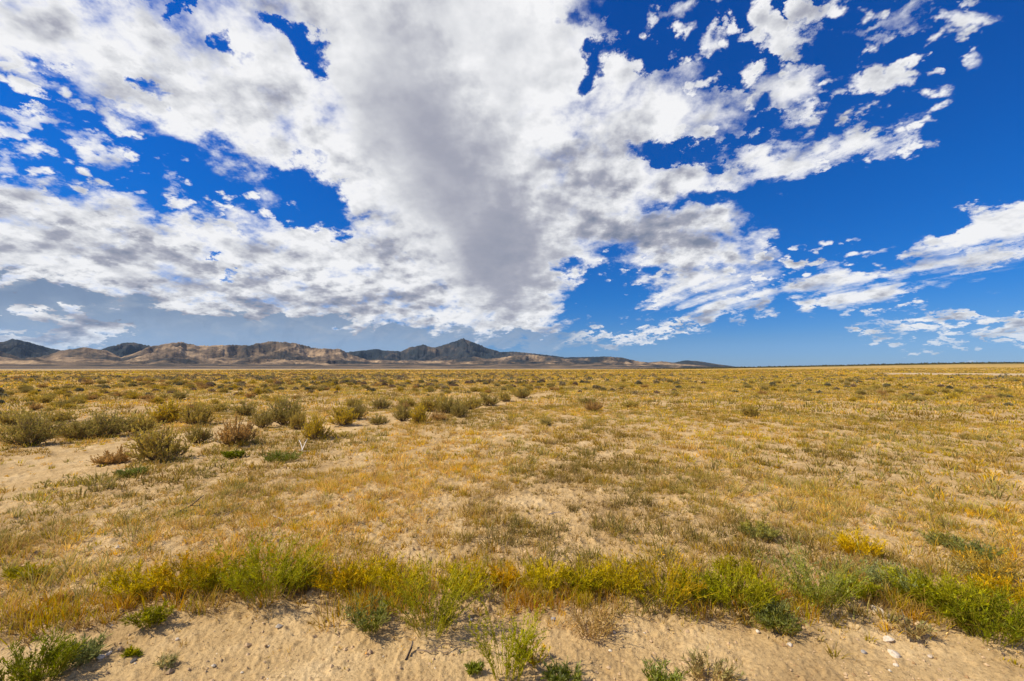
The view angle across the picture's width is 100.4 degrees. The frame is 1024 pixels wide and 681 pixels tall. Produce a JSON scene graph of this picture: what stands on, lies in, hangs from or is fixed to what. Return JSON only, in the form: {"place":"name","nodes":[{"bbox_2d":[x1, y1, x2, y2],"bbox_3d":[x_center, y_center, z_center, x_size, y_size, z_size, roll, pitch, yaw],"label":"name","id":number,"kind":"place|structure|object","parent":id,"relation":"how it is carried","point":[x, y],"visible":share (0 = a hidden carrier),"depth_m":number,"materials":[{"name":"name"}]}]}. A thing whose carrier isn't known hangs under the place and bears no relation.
{"place":"outdoors","nodes":[
{"label":"outdoors","id":0,"kind":"place"},
{"bbox_2d":[0,338,734,367],"bbox_3d":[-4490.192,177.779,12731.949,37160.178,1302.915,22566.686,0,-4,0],"label":"hills","id":1,"kind":"structure","parent":0,"point":[460,353],"depth_m":9708.78,"materials":[{"name":"stone"}]},
{"bbox_2d":[0,363,1023,680],"bbox_3d":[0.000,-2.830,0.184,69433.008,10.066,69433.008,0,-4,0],"label":"ground","id":2,"kind":"structure","parent":0,"point":[762,653],"depth_m":4.29,"materials":[{"name":"soil"}]},
{"bbox_2d":[0,409,45,425],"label":"sagebrush","id":3,"kind":"object","parent":2,"relation":"on","point":[4,418],"visible":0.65,"depth_m":14.23,"materials":[{"name":"green plant"}]},
{"bbox_2d":[0,559,56,582],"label":"green weed","id":4,"kind":"object","parent":2,"relation":"on","point":[8,573],"visible":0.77,"depth_m":3.76,"materials":[{"name":"green plant"}]},
{"bbox_2d":[0,410,68,445],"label":"sagebrush","id":5,"kind":"object","parent":2,"relation":"on","point":[38,433],"visible":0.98,"depth_m":10.44,"materials":[{"name":"green plant"}]},
{"bbox_2d":[28,402,44,409],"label":"sagebrush","id":6,"kind":"object","parent":2,"relation":"on","point":[33,407],"visible":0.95,"depth_m":19.29,"materials":[{"name":"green plant"}]},
{"bbox_2d":[0,623,89,680],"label":"green weed","id":7,"kind":"object","parent":2,"relation":"on","point":[19,670],"visible":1,"depth_m":2.62,"materials":[{"name":"green plant"}]},
{"bbox_2d":[35,394,54,402],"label":"sagebrush","id":8,"kind":"object","parent":2,"relation":"on","point":[44,399],"visible":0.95,"depth_m":22.86,"materials":[{"name":"yellow plant"}]},
{"bbox_2d":[37,588,77,604],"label":"dry weed","id":9,"kind":"object","parent":2,"relation":"on","point":[43,599],"visible":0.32,"depth_m":3.35,"materials":[{"name":"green plant"}]},
{"bbox_2d":[41,410,81,422],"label":"sagebrush","id":10,"kind":"object","parent":2,"relation":"on","point":[60,417],"visible":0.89,"depth_m":15.10,"materials":[{"name":"green plant"}]},
{"bbox_2d":[55,415,98,438],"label":"sagebrush","id":11,"kind":"object","parent":2,"relation":"on","point":[73,431],"visible":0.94,"depth_m":11.39,"materials":[{"name":"green plant"}]},
{"bbox_2d":[57,629,111,668],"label":"green weed","id":12,"kind":"object","parent":2,"relation":"on","point":[94,650],"visible":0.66,"depth_m":2.77,"materials":[{"name":"green plant"}]},
{"bbox_2d":[70,408,139,436],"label":"sagebrush","id":13,"kind":"object","parent":2,"relation":"on","point":[102,427],"visible":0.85,"depth_m":11.93,"materials":[{"name":"green plant"}]},
{"bbox_2d":[85,444,132,464],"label":"sagebrush","id":14,"kind":"object","parent":2,"relation":"on","point":[119,457],"visible":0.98,"depth_m":8.57,"materials":[{"name":"brown plant"}]},
{"bbox_2d":[112,466,148,477],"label":"green weed","id":15,"kind":"object","parent":2,"relation":"on","point":[129,471],"visible":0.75,"depth_m":7.36,"materials":[{"name":"green plant"}]},
{"bbox_2d":[119,644,143,657],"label":"green weed","id":16,"kind":"object","parent":2,"relation":"on","point":[130,651],"visible":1,"depth_m":2.82,"materials":[{"name":"green plant"}]},
{"bbox_2d":[120,389,143,398],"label":"sagebrush","id":17,"kind":"object","parent":2,"relation":"on","point":[133,395],"visible":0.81,"depth_m":26.20,"materials":[{"name":"yellow plant"}]},
{"bbox_2d":[96,559,171,600],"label":"green weed","id":18,"kind":"object","parent":2,"relation":"on","point":[123,581],"visible":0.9,"depth_m":3.46,"materials":[{"name":"green plant"}]},
{"bbox_2d":[124,412,163,432],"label":"sagebrush","id":19,"kind":"object","parent":2,"relation":"on","point":[151,424],"visible":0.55,"depth_m":12.85,"materials":[{"name":"green plant"}]},
{"bbox_2d":[119,598,176,629],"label":"green weed","id":20,"kind":"object","parent":2,"relation":"on","point":[151,616],"visible":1,"depth_m":3.09,"materials":[{"name":"green plant"}]},
{"bbox_2d":[150,396,164,403],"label":"sagebrush","id":21,"kind":"object","parent":2,"relation":"on","point":[158,400],"visible":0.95,"depth_m":22.16,"materials":[{"name":"yellow plant"}]},
{"bbox_2d":[120,420,196,463],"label":"sagebrush","id":22,"kind":"object","parent":2,"relation":"on","point":[157,445],"visible":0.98,"depth_m":8.65,"materials":[{"name":"green plant"}]},
{"bbox_2d":[152,650,182,668],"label":"weed","id":23,"kind":"object","parent":2,"relation":"on","point":[169,662],"visible":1,"depth_m":2.73,"materials":[{"name":"green plant"}]},
{"bbox_2d":[145,399,190,423],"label":"sagebrush","id":24,"kind":"object","parent":2,"relation":"on","point":[171,413],"visible":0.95,"depth_m":14.94,"materials":[{"name":"yellow plant"}]},
{"bbox_2d":[169,389,189,399],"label":"sagebrush","id":25,"kind":"object","parent":2,"relation":"on","point":[179,396],"visible":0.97,"depth_m":25.28,"materials":[{"name":"green plant"}]},
{"bbox_2d":[138,542,221,595],"bbox_3d":[-2.712,1.925,3.559,0.599,0.349,0.623,0,-4,0],"label":"green weed","id":26,"kind":"object","parent":2,"relation":"on","point":[170,577],"visible":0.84,"depth_m":3.52,"materials":[{"name":"green plant"}]},
{"bbox_2d":[178,398,217,424],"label":"sagebrush","id":27,"kind":"object","parent":2,"relation":"on","point":[196,415],"visible":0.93,"depth_m":14.45,"materials":[{"name":"green plant"}]},
{"bbox_2d":[181,421,218,443],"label":"sagebrush","id":28,"kind":"object","parent":2,"relation":"on","point":[205,435],"visible":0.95,"depth_m":11.12,"materials":[{"name":"green plant"}]},
{"bbox_2d":[167,547,257,595],"bbox_3d":[-2.478,1.931,3.548,0.641,0.312,0.694,0,-4,0],"label":"green weed","id":29,"kind":"object","parent":2,"relation":"on","point":[202,585],"visible":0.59,"depth_m":3.52,"materials":[{"name":"green plant"}]},
{"bbox_2d":[210,402,233,411],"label":"sagebrush","id":30,"kind":"object","parent":2,"relation":"on","point":[220,407],"visible":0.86,"depth_m":18.54,"materials":[{"name":"green plant"}]},
{"bbox_2d":[220,449,245,458],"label":"green weed","id":31,"kind":"object","parent":2,"relation":"on","point":[227,454],"visible":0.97,"depth_m":8.85,"materials":[{"name":"green plant"}]},
{"bbox_2d":[214,411,259,445],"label":"sagebrush","id":32,"kind":"object","parent":2,"relation":"on","point":[232,433],"visible":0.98,"depth_m":10.52,"materials":[{"name":"brown plant"}]},
{"bbox_2d":[230,402,257,414],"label":"sagebrush","id":33,"kind":"object","parent":2,"relation":"on","point":[245,410],"visible":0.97,"depth_m":17.18,"materials":[{"name":"green plant"}]},
{"bbox_2d":[248,406,277,427],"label":"sagebrush","id":34,"kind":"object","parent":2,"relation":"on","point":[263,421],"visible":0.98,"depth_m":13.99,"materials":[{"name":"green plant"}]},
{"bbox_2d":[193,521,334,605],"bbox_3d":[-1.974,1.819,3.538,0.994,0.548,0.955,-3,-5,39],"label":"green weed","id":35,"kind":"object","parent":2,"relation":"on","point":[255,577],"visible":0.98,"depth_m":3.44,"materials":[{"name":"green plant"}]},
{"bbox_2d":[262,450,302,462],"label":"green weed","id":36,"kind":"object","parent":2,"relation":"on","point":[273,457],"visible":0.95,"depth_m":8.53,"materials":[{"name":"green plant"}]},
{"bbox_2d":[263,393,308,424],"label":"sagebrush","id":37,"kind":"object","parent":2,"relation":"on","point":[283,416],"visible":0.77,"depth_m":14.66,"materials":[{"name":"green plant"}]},
{"bbox_2d":[288,409,308,429],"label":"sagebrush","id":38,"kind":"object","parent":2,"relation":"on","point":[297,421],"visible":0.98,"depth_m":13.54,"materials":[{"name":"green plant"}]},
{"bbox_2d":[269,547,337,591],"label":"green weed","id":39,"kind":"object","parent":2,"relation":"on","point":[308,570],"visible":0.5,"depth_m":3.59,"materials":[{"name":"green plant"}]},
{"bbox_2d":[301,411,334,439],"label":"sagebrush","id":40,"kind":"object","parent":2,"relation":"on","point":[314,427],"visible":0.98,"depth_m":11.42,"materials":[{"name":"yellow plant"}]},
{"bbox_2d":[307,555,374,595],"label":"green weed","id":41,"kind":"object","parent":2,"relation":"on","point":[336,579],"visible":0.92,"depth_m":3.50,"materials":[{"name":"green plant"}]},
{"bbox_2d":[324,403,359,424],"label":"sagebrush","id":42,"kind":"object","parent":2,"relation":"on","point":[342,417],"visible":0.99,"depth_m":14.29,"materials":[{"name":"yellow plant"}]},
{"bbox_2d":[343,398,362,405],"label":"sagebrush","id":43,"kind":"object","parent":2,"relation":"on","point":[349,401],"visible":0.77,"depth_m":20.89,"materials":[{"name":"green plant"}]},
{"bbox_2d":[344,400,367,418],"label":"sagebrush","id":44,"kind":"object","parent":2,"relation":"on","point":[358,410],"visible":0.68,"depth_m":15.81,"materials":[{"name":"green plant"}]},
{"bbox_2d":[325,546,400,590],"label":"green weed","id":45,"kind":"object","parent":2,"relation":"on","point":[368,577],"visible":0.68,"depth_m":3.63,"materials":[{"name":"green plant"}]},
{"bbox_2d":[342,589,392,635],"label":"green weed","id":46,"kind":"object","parent":2,"relation":"on","point":[380,616],"visible":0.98,"depth_m":3.06,"materials":[{"name":"green plant"}]},
{"bbox_2d":[366,414,390,424],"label":"sagebrush","id":47,"kind":"object","parent":2,"relation":"on","point":[373,421],"visible":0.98,"depth_m":14.56,"materials":[{"name":"green plant"}]},
{"bbox_2d":[370,395,392,408],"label":"sagebrush","id":48,"kind":"object","parent":2,"relation":"on","point":[380,403],"visible":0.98,"depth_m":19.63,"materials":[{"name":"green plant"}]},
{"bbox_2d":[369,551,434,599],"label":"green weed","id":49,"kind":"object","parent":2,"relation":"on","point":[398,571],"visible":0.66,"depth_m":3.54,"materials":[{"name":"green plant"}]},
{"bbox_2d":[391,404,413,420],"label":"sagebrush","id":50,"kind":"object","parent":2,"relation":"on","point":[400,414],"visible":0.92,"depth_m":15.52,"materials":[{"name":"green plant"}]},
{"bbox_2d":[398,396,417,406],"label":"sagebrush","id":51,"kind":"object","parent":2,"relation":"on","point":[411,402],"visible":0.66,"depth_m":20.50,"materials":[{"name":"green plant"}]},
{"bbox_2d":[408,401,431,423],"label":"sagebrush","id":52,"kind":"object","parent":2,"relation":"on","point":[421,416],"visible":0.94,"depth_m":14.62,"materials":[{"name":"yellow plant"}]},
{"bbox_2d":[418,393,441,411],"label":"sagebrush","id":53,"kind":"object","parent":2,"relation":"on","point":[429,405],"visible":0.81,"depth_m":18.51,"materials":[{"name":"green plant"}]},
{"bbox_2d":[372,550,498,638],"bbox_3d":[-0.545,1.808,3.163,0.922,0.593,0.787,0,-4,0],"label":"green weed","id":54,"kind":"object","parent":2,"relation":"on","point":[451,608],"visible":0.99,"depth_m":3.06,"materials":[{"name":"green plant"}]},
{"bbox_2d":[417,642,453,652],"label":"dead branch","id":55,"kind":"object","parent":2,"relation":"on","point":[436,648],"visible":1,"depth_m":2.85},
{"bbox_2d":[429,409,445,420],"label":"sagebrush","id":56,"kind":"object","parent":2,"relation":"on","point":[439,417],"visible":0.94,"depth_m":15.30,"materials":[{"name":"brown plant"}]},
{"bbox_2d":[432,393,465,412],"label":"sagebrush","id":57,"kind":"object","parent":2,"relation":"on","point":[444,406],"visible":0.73,"depth_m":17.89,"materials":[{"name":"green plant"}]},
{"bbox_2d":[450,399,469,417],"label":"sagebrush","id":58,"kind":"object","parent":2,"relation":"on","point":[459,411],"visible":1,"depth_m":16.31,"materials":[{"name":"green plant"}]},
{"bbox_2d":[433,556,497,594],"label":"green weed","id":59,"kind":"object","parent":2,"relation":"on","point":[450,568],"visible":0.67,"depth_m":3.53,"materials":[{"name":"green plant"}]},
{"bbox_2d":[461,395,483,409],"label":"sagebrush","id":60,"kind":"object","parent":2,"relation":"on","point":[472,404],"visible":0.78,"depth_m":20.13,"materials":[{"name":"green plant"}]},
{"bbox_2d":[464,659,484,676],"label":"green weed","id":61,"kind":"object","parent":2,"relation":"on","point":[473,667],"visible":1,"depth_m":2.65,"materials":[{"name":"green plant"}]},
{"bbox_2d":[473,392,502,405],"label":"sagebrush","id":62,"kind":"object","parent":2,"relation":"on","point":[488,401],"visible":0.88,"depth_m":22.44,"materials":[{"name":"green plant"}]},
{"bbox_2d":[485,560,521,589],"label":"weed","id":63,"kind":"object","parent":2,"relation":"on","point":[509,573],"visible":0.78,"depth_m":3.61,"materials":[{"name":"yellow plant"}]},
{"bbox_2d":[497,390,510,401],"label":"sagebrush","id":64,"kind":"object","parent":2,"relation":"on","point":[505,396],"visible":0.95,"depth_m":25.32,"materials":[{"name":"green plant"}]},
{"bbox_2d":[459,590,549,680],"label":"weed","id":65,"kind":"object","parent":2,"relation":"on","point":[523,653],"visible":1,"depth_m":2.60,"materials":[{"name":"green plant"}]},
{"bbox_2d":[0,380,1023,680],"bbox_3d":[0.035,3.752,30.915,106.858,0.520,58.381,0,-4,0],"label":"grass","id":66,"kind":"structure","parent":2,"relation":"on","point":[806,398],"depth_m":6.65,"materials":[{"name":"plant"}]},
{"bbox_2d":[0,367,1023,388],"bbox_3d":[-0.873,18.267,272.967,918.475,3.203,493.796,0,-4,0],"label":"distant grass","id":67,"kind":"structure","parent":2,"relation":"on","point":[741,374],"depth_m":105.24,"materials":[{"name":"plant"}]},
{"bbox_2d":[0,368,1023,413],"bbox_3d":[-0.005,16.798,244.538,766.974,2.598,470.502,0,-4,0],"label":"scrub","id":68,"kind":"object","parent":2,"relation":"on","point":[354,381],"visible":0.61,"depth_m":66.15,"materials":[{"name":"green plant"}]},
{"bbox_2d":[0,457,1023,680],"bbox_3d":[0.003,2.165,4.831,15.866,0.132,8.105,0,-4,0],"label":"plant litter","id":69,"kind":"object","parent":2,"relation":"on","point":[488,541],"visible":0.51,"depth_m":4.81,"materials":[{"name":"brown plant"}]},
{"bbox_2d":[511,386,530,397],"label":"sagebrush","id":70,"kind":"object","parent":2,"relation":"on","point":[524,393],"visible":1,"depth_m":27.44,"materials":[{"name":"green plant"}]},
{"bbox_2d":[518,640,550,669],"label":"yellow weed","id":71,"kind":"object","parent":2,"relation":"on","point":[532,662],"visible":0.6,"depth_m":2.76,"materials":[{"name":"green plant"}]},
{"bbox_2d":[517,552,570,594],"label":"green weed","id":72,"kind":"object","parent":2,"relation":"on","point":[540,568],"visible":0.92,"depth_m":3.55,"materials":[{"name":"green plant"}]},
{"bbox_2d":[540,655,581,680],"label":"green weed","id":73,"kind":"object","parent":2,"relation":"on","point":[563,671],"visible":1,"depth_m":2.58,"materials":[{"name":"green plant"}]},
{"bbox_2d":[555,553,610,595],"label":"dry weed","id":74,"kind":"object","parent":2,"relation":"on","point":[586,582],"visible":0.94,"depth_m":3.51,"materials":[{"name":"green plant"}]},
{"bbox_2d":[584,399,603,410],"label":"sagebrush","id":75,"kind":"object","parent":2,"relation":"on","point":[592,406],"visible":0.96,"depth_m":19.17,"materials":[{"name":"brown plant"}]},
{"bbox_2d":[564,601,628,641],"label":"dry weed","id":76,"kind":"object","parent":2,"relation":"on","point":[591,631],"visible":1,"depth_m":3.03,"materials":[{"name":"brown plant"}]},
{"bbox_2d":[588,551,650,595],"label":"yellow weed","id":77,"kind":"object","parent":2,"relation":"on","point":[611,572],"visible":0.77,"depth_m":3.51,"materials":[{"name":"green plant"}]},
{"bbox_2d":[619,400,640,406],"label":"sagebrush","id":78,"kind":"object","parent":2,"relation":"on","point":[631,403],"visible":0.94,"depth_m":20.87,"materials":[{"name":"yellow plant"}]},
{"bbox_2d":[608,536,719,613],"bbox_3d":[1.136,1.866,3.411,0.770,0.463,0.759,0,-4,0],"label":"green weed","id":79,"kind":"object","parent":2,"relation":"on","point":[678,592],"visible":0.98,"depth_m":3.35,"materials":[{"name":"green plant"}]},
{"bbox_2d":[641,655,687,680],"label":"green weed","id":80,"kind":"object","parent":2,"relation":"on","point":[655,673],"visible":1,"depth_m":2.57,"materials":[{"name":"green plant"}]},
{"bbox_2d":[677,642,744,680],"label":"green weed","id":81,"kind":"object","parent":2,"relation":"on","point":[698,668],"visible":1,"depth_m":2.60,"materials":[{"name":"green plant"}]},
{"bbox_2d":[672,563,751,604],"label":"green weed","id":82,"kind":"object","parent":2,"relation":"on","point":[714,589],"visible":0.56,"depth_m":3.38,"materials":[{"name":"green plant"}]},
{"bbox_2d":[709,553,759,579],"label":"green weed","id":83,"kind":"object","parent":2,"relation":"on","point":[721,561],"visible":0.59,"depth_m":3.79,"materials":[{"name":"green plant"}]},
{"bbox_2d":[686,559,794,615],"bbox_3d":[1.771,1.904,3.285,0.672,0.345,0.575,2,-4,-32],"label":"green weed","id":84,"kind":"object","parent":2,"relation":"on","point":[759,588],"visible":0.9,"depth_m":3.27,"materials":[{"name":"green plant"}]},
{"bbox_2d":[738,404,760,416],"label":"sagebrush","id":85,"kind":"object","parent":2,"relation":"on","point":[749,412],"visible":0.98,"depth_m":16.61,"materials":[{"name":"green plant"}]},
{"bbox_2d":[737,517,787,540],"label":"dry weed","id":86,"kind":"object","parent":2,"relation":"on","point":[761,530],"visible":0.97,"depth_m":4.63,"materials":[{"name":"green plant"}]},
{"bbox_2d":[742,598,806,635],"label":"green weed","id":87,"kind":"object","parent":2,"relation":"on","point":[774,611],"visible":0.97,"depth_m":3.07,"materials":[{"name":"green plant"}]},
{"bbox_2d":[755,534,876,612],"bbox_3d":[2.355,1.841,3.369,0.778,0.464,0.667,2,-4,-31],"label":"green weed","id":88,"kind":"object","parent":2,"relation":"on","point":[824,589],"visible":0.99,"depth_m":3.31,"materials":[{"name":"green plant"}]},
{"bbox_2d":[630,361,1023,368],"bbox_3d":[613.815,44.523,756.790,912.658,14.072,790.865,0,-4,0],"label":"distant brush","id":89,"kind":"object","parent":2,"relation":"on","point":[924,363],"visible":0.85,"depth_m":722.22,"materials":[{"name":"green plant"}]},
{"bbox_2d":[820,569,881,601],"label":"green weed","id":90,"kind":"object","parent":2,"relation":"on","point":[871,586],"visible":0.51,"depth_m":3.39,"materials":[{"name":"green plant"}]},
{"bbox_2d":[826,524,890,557],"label":"yellow weed","id":91,"kind":"object","parent":2,"relation":"on","point":[849,545],"visible":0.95,"depth_m":4.22,"materials":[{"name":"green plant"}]},
{"bbox_2d":[861,558,924,595],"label":"green weed","id":92,"kind":"object","parent":2,"relation":"on","point":[876,574],"visible":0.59,"depth_m":3.48,"materials":[{"name":"green plant"}]},
{"bbox_2d":[887,649,900,657],"bbox_3d":[2.542,2.080,2.835,0.058,0.038,0.078,-6,7,14],"label":"stone","id":93,"kind":"object","parent":2,"relation":"on","point":[893,653],"visible":0.99,"depth_m":2.82,"materials":[{"name":"stone"}]},
{"bbox_2d":[891,615,937,640],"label":"green weed","id":94,"kind":"object","parent":2,"relation":"on","point":[918,632],"visible":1,"depth_m":2.97,"materials":[{"name":"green plant"}]},
{"bbox_2d":[875,561,962,609],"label":"green weed","id":95,"kind":"object","parent":2,"relation":"on","point":[920,582],"visible":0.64,"depth_m":3.35,"materials":[{"name":"green plant"}]},
{"bbox_2d":[920,387,934,395],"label":"sagebrush","id":96,"kind":"object","parent":2,"relation":"on","point":[928,392],"visible":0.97,"depth_m":29.99,"materials":[{"name":"yellow plant"}]},
{"bbox_2d":[916,528,961,546],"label":"dry weed","id":97,"kind":"object","parent":2,"relation":"on","point":[933,537],"visible":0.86,"depth_m":4.47,"materials":[{"name":"green plant"}]},
{"bbox_2d":[902,567,1015,626],"bbox_3d":[3.314,1.901,3.175,0.706,0.324,0.586,0,-4,0],"label":"green weed","id":98,"kind":"object","parent":2,"relation":"on","point":[952,591],"visible":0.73,"depth_m":3.14,"materials":[{"name":"green plant"}]},
{"bbox_2d":[921,576,1023,648],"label":"green weed","id":99,"kind":"object","parent":2,"relation":"on","point":[1017,624],"visible":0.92,"depth_m":2.97,"materials":[{"name":"green plant"}]},
{"bbox_2d":[940,534,1010,559],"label":"green weed","id":100,"kind":"object","parent":2,"relation":"on","point":[962,546],"visible":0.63,"depth_m":4.15,"materials":[{"name":"green plant"}]},
{"bbox_2d":[942,546,1023,582],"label":"weed","id":101,"kind":"object","parent":2,"relation":"on","point":[1003,570],"visible":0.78,"depth_m":3.78,"materials":[{"name":"yellow plant"}]},
{"bbox_2d":[960,566,1023,604],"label":"green weed","id":102,"kind":"object","parent":2,"relation":"on","point":[1004,582],"visible":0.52,"depth_m":3.46,"materials":[{"name":"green plant"}]},
{"bbox_2d":[0,532,1023,640],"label":"yellow grass","id":103,"kind":"structure","parent":0,"point":[55,606],"depth_m":3.33,"materials":[{"name":"plant"}]},
{"bbox_2d":[0,0,1023,366],"label":"sky","id":104,"kind":"structure","parent":0,"point":[737,183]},
{"bbox_2d":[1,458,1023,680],"bbox_3d":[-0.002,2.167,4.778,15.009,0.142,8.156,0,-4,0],"label":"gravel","id":105,"kind":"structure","parent":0,"point":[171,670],"depth_m":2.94,"materials":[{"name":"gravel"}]},
{"bbox_2d":[577,396,597,402],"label":"sagebrush","id":106,"kind":"object","parent":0,"point":[585,400],"visible":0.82,"depth_m":23.01,"materials":[{"name":"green plant"}]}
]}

